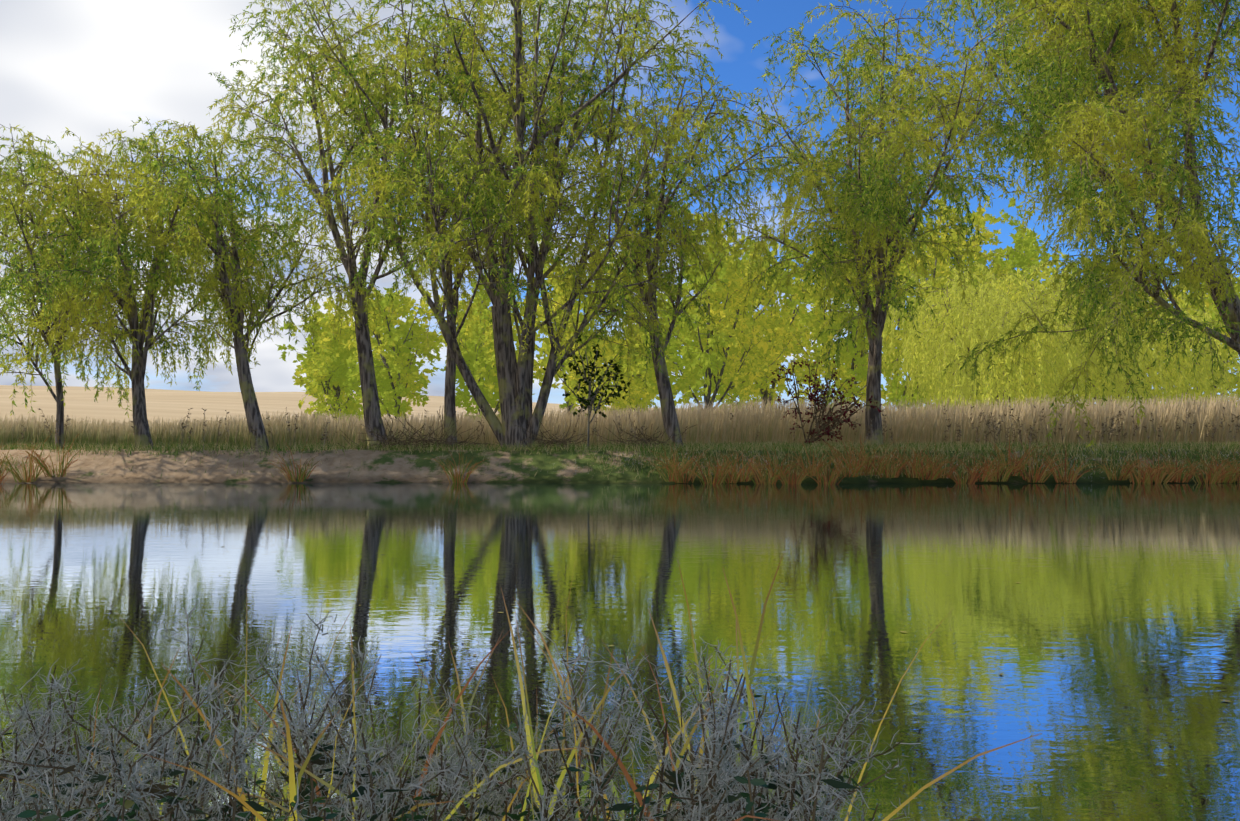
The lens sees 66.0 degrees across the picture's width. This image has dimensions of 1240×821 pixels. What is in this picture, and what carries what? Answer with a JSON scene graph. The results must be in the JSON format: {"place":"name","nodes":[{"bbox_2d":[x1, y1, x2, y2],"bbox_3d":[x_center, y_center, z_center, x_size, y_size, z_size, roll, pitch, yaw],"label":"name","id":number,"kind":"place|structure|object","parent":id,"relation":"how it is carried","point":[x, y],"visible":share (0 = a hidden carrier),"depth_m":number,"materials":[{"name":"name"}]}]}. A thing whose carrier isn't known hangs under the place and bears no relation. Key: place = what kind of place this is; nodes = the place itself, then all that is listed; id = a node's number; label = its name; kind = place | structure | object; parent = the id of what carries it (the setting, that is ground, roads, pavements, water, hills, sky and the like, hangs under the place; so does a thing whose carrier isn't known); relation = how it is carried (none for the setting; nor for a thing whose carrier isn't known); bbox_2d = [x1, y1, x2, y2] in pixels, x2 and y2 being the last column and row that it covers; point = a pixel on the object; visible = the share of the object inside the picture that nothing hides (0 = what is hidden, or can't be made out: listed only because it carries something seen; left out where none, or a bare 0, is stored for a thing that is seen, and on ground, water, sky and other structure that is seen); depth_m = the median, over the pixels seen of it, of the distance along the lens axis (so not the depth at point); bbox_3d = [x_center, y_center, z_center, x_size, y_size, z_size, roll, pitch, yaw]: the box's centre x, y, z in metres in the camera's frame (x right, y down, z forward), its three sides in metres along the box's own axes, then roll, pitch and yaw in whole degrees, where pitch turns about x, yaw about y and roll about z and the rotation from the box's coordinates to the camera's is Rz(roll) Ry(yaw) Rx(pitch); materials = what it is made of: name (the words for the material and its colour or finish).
{"place":"outdoors","nodes":[
{"label":"outdoors","id":0,"kind":"place"},
{"bbox_2d":[0,483,1239,820],"bbox_3d":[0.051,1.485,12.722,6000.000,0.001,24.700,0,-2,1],"label":"water","id":1,"kind":"structure","parent":0,"point":[1058,623],"depth_m":6.14,"materials":[{"name":"liquid"}]},
{"bbox_2d":[30,520,1229,820],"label":"floating leaves","id":2,"kind":"object","parent":1,"relation":"on","point":[706,686],"visible":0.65,"depth_m":4.52,"materials":[{"name":"green plant"}]},
{"bbox_2d":[0,385,1239,483],"bbox_3d":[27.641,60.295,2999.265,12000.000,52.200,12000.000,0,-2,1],"label":"ground","id":3,"kind":"structure","parent":0,"point":[392,466],"depth_m":24.35,"materials":[{"name":"soil"}]},
{"bbox_2d":[0,124,173,448],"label":"willow","id":4,"kind":"object","parent":3,"relation":"on","point":[16,262],"visible":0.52,"depth_m":25.75,"materials":[{"name":"green plant"}]},
{"bbox_2d":[0,119,299,449],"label":"willow","id":5,"kind":"object","parent":3,"relation":"on","point":[139,335],"visible":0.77,"depth_m":25.77,"materials":[{"name":"green plant"}]},
{"bbox_2d":[123,112,381,449],"bbox_3d":[-10.305,-3.150,27.001,7.000,9.245,8.319,1,-2,-22],"label":"willow","id":6,"kind":"object","parent":3,"relation":"on","point":[256,235],"visible":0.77,"depth_m":26.29,"materials":[{"name":"green plant"}]},
{"bbox_2d":[0,601,635,820],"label":"bush","id":7,"kind":"object","parent":3,"relation":"on","point":[43,763],"visible":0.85,"depth_m":1.68,"materials":[{"name":"grey plant"}]},
{"bbox_2d":[275,298,363,424],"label":"tree","id":8,"kind":"object","parent":3,"relation":"on","point":[324,366],"visible":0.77,"depth_m":61.22,"materials":[{"name":"green plant"}]},
{"bbox_2d":[0,765,658,820],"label":"herbs","id":9,"kind":"object","parent":3,"relation":"on","point":[126,804],"visible":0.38,"depth_m":1.48,"materials":[{"name":"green plant"}]},
{"bbox_2d":[199,0,495,449],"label":"willow","id":10,"kind":"object","parent":3,"relation":"on","point":[369,391],"visible":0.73,"depth_m":26.36,"materials":[{"name":"green plant"}]},
{"bbox_2d":[338,414,442,449],"bbox_3d":[-6.291,0.728,25.881,2.614,1.336,2.559,1,-2,-18],"label":"clump","id":11,"kind":"object","parent":3,"relation":"on","point":[391,439],"visible":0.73,"depth_m":25.77,"materials":[{"name":"plant"}]},
{"bbox_2d":[341,284,443,420],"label":"tree","id":12,"kind":"object","parent":3,"relation":"on","point":[397,374],"visible":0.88,"depth_m":57.95,"materials":[{"name":"green plant"}]},
{"bbox_2d":[391,406,493,450],"bbox_3d":[-5.255,0.667,25.890,2.770,1.607,2.643,-1,-2,33],"label":"clump","id":13,"kind":"object","parent":3,"relation":"on","point":[424,441],"visible":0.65,"depth_m":25.78,"materials":[{"name":"green plant"}]},
{"bbox_2d":[340,0,583,447],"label":"willow","id":14,"kind":"object","parent":3,"relation":"on","point":[450,375],"visible":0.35,"depth_m":25.87,"materials":[{"name":"green plant"}]},
{"bbox_2d":[426,273,547,421],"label":"tree","id":15,"kind":"object","parent":3,"relation":"on","point":[479,359],"visible":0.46,"depth_m":57.85,"materials":[{"name":"green plant"}]},
{"bbox_2d":[0,552,1041,820],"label":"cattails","id":16,"kind":"object","parent":3,"relation":"on","point":[292,788],"visible":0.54,"depth_m":1.77,"materials":[{"name":"green plant"}]},
{"bbox_2d":[229,0,817,449],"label":"willow","id":17,"kind":"object","parent":3,"relation":"on","point":[537,190],"visible":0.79,"depth_m":25.05,"materials":[{"name":"green plant"}]},
{"bbox_2d":[495,420,591,449],"bbox_3d":[-1.986,0.843,25.945,2.637,1.216,2.015,0,-2,-12],"label":"clump","id":18,"kind":"object","parent":3,"relation":"on","point":[559,442],"visible":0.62,"depth_m":25.89,"materials":[{"name":"green plant"}]},
{"bbox_2d":[481,239,644,416],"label":"tree","id":19,"kind":"object","parent":3,"relation":"on","point":[572,378],"visible":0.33,"depth_m":55.52,"materials":[{"name":"green plant"}]},
{"bbox_2d":[543,334,631,448],"bbox_3d":[-0.875,-0.405,26.708,2.113,3.640,2.883,-1,-2,18],"label":"sapling","id":20,"kind":"object","parent":3,"relation":"on","point":[590,399],"visible":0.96,"depth_m":27.16,"materials":[{"name":"green plant"}]},
{"bbox_2d":[0,392,1239,448],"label":"grass","id":21,"kind":"structure","parent":3,"relation":"on","point":[919,424],"depth_m":28.05,"materials":[{"name":"plant"}]},
{"bbox_2d":[0,439,1239,481],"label":"bank grass","id":22,"kind":"structure","parent":3,"relation":"on","point":[1113,446],"depth_m":24.89,"materials":[{"name":"green plant"}]},
{"bbox_2d":[0,432,1239,484],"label":"bank sedges","id":23,"kind":"object","parent":3,"relation":"on","point":[1148,477],"visible":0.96,"depth_m":23.30,"materials":[{"name":"plant"}]},
{"bbox_2d":[18,406,1239,444],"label":"dry weed heads","id":24,"kind":"object","parent":3,"relation":"on","point":[869,430],"visible":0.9,"depth_m":25.61,"materials":[{"name":"brown plant"}]},
{"bbox_2d":[20,407,1239,456],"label":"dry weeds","id":25,"kind":"object","parent":3,"relation":"on","point":[818,430],"visible":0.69,"depth_m":25.58,"materials":[{"name":"brown plant"}]},
{"bbox_2d":[594,412,697,449],"bbox_3d":[0.688,0.802,25.878,2.793,1.482,2.529,0,-2,1],"label":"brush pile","id":26,"kind":"object","parent":3,"relation":"on","point":[646,440],"visible":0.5,"depth_m":25.64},
{"bbox_2d":[504,4,794,446],"bbox_3d":[1.289,-4.418,26.796,7.168,11.821,10.361,1,-2,-33],"label":"willow","id":27,"kind":"object","parent":3,"relation":"on","point":[668,409],"visible":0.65,"depth_m":25.39,"materials":[{"name":"green plant"}]},
{"bbox_2d":[584,231,714,414],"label":"tree","id":28,"kind":"object","parent":3,"relation":"on","point":[649,393],"visible":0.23,"depth_m":55.78,"materials":[{"name":"green plant"}]},
{"bbox_2d":[465,623,924,820],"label":"bush","id":29,"kind":"object","parent":3,"relation":"on","point":[719,786],"visible":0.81,"depth_m":1.48,"materials":[{"name":"grey plant"}]},
{"bbox_2d":[508,690,881,820],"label":"herbs","id":30,"kind":"object","parent":3,"relation":"on","point":[755,782],"visible":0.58,"depth_m":1.47,"materials":[{"name":"green plant"}]},
{"bbox_2d":[628,202,816,412],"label":"poplar","id":31,"kind":"object","parent":3,"relation":"on","point":[737,374],"visible":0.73,"depth_m":53.99,"materials":[{"name":"green plant"}]},
{"bbox_2d":[676,229,858,411],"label":"poplar","id":32,"kind":"object","parent":3,"relation":"on","point":[767,390],"visible":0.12,"depth_m":59.64,"materials":[{"name":"green plant"}]},
{"bbox_2d":[771,359,882,446],"bbox_3d":[5.687,-0.061,26.701,3.147,2.959,2.333,0,-2,1],"label":"red shrub","id":33,"kind":"object","parent":3,"relation":"on","point":[817,401],"visible":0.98,"depth_m":26.50,"materials":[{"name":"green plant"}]},
{"bbox_2d":[754,224,930,406],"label":"tree","id":34,"kind":"object","parent":3,"relation":"on","point":[857,369],"visible":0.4,"depth_m":56.49,"materials":[{"name":"green plant"}]},
{"bbox_2d":[683,0,1089,448],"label":"willow","id":35,"kind":"object","parent":3,"relation":"on","point":[860,198],"visible":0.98,"depth_m":24.97,"materials":[{"name":"green plant"}]},
{"bbox_2d":[553,442,1239,478],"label":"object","id":36,"kind":"object","parent":3,"relation":"on","point":[944,464],"visible":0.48,"depth_m":23.72,"materials":[{"name":"brown plant"}]},
{"bbox_2d":[854,182,1014,417],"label":"poplar","id":37,"kind":"object","parent":3,"relation":"on","point":[945,271],"visible":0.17,"depth_m":61.62,"materials":[{"name":"green plant"}]},
{"bbox_2d":[889,197,1042,405],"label":"poplar","id":38,"kind":"object","parent":3,"relation":"on","point":[1016,237],"visible":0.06,"depth_m":65.08,"materials":[{"name":"green plant"}]},
{"bbox_2d":[854,259,1138,411],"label":"weeping willow","id":39,"kind":"object","parent":3,"relation":"on","point":[989,314],"visible":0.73,"depth_m":49.86,"materials":[{"name":"green plant"}]},
{"bbox_2d":[972,228,1117,398],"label":"tree","id":40,"kind":"object","parent":3,"relation":"on","point":[1033,253],"visible":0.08,"depth_m":65.43,"materials":[{"name":"green leaves"},{"name":"bark"}]},
{"bbox_2d":[900,0,1239,450],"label":"willow","id":41,"kind":"object","parent":3,"relation":"on","point":[1099,45],"visible":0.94,"depth_m":23.89,"materials":[{"name":"green plant"}]},
{"bbox_2d":[976,252,1239,411],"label":"weeping willow","id":42,"kind":"object","parent":3,"relation":"on","point":[1166,381],"visible":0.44,"depth_m":51.38,"materials":[{"name":"green plant"}]},
{"bbox_2d":[1147,257,1239,405],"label":"tree","id":43,"kind":"object","parent":3,"relation":"on","point":[1209,303],"visible":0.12,"depth_m":60.39,"materials":[{"name":"green plant"}]},
{"bbox_2d":[0,0,1239,410],"label":"sky","id":44,"kind":"structure","parent":0,"point":[89,68],"materials":[{"name":"blue"}]}
]}

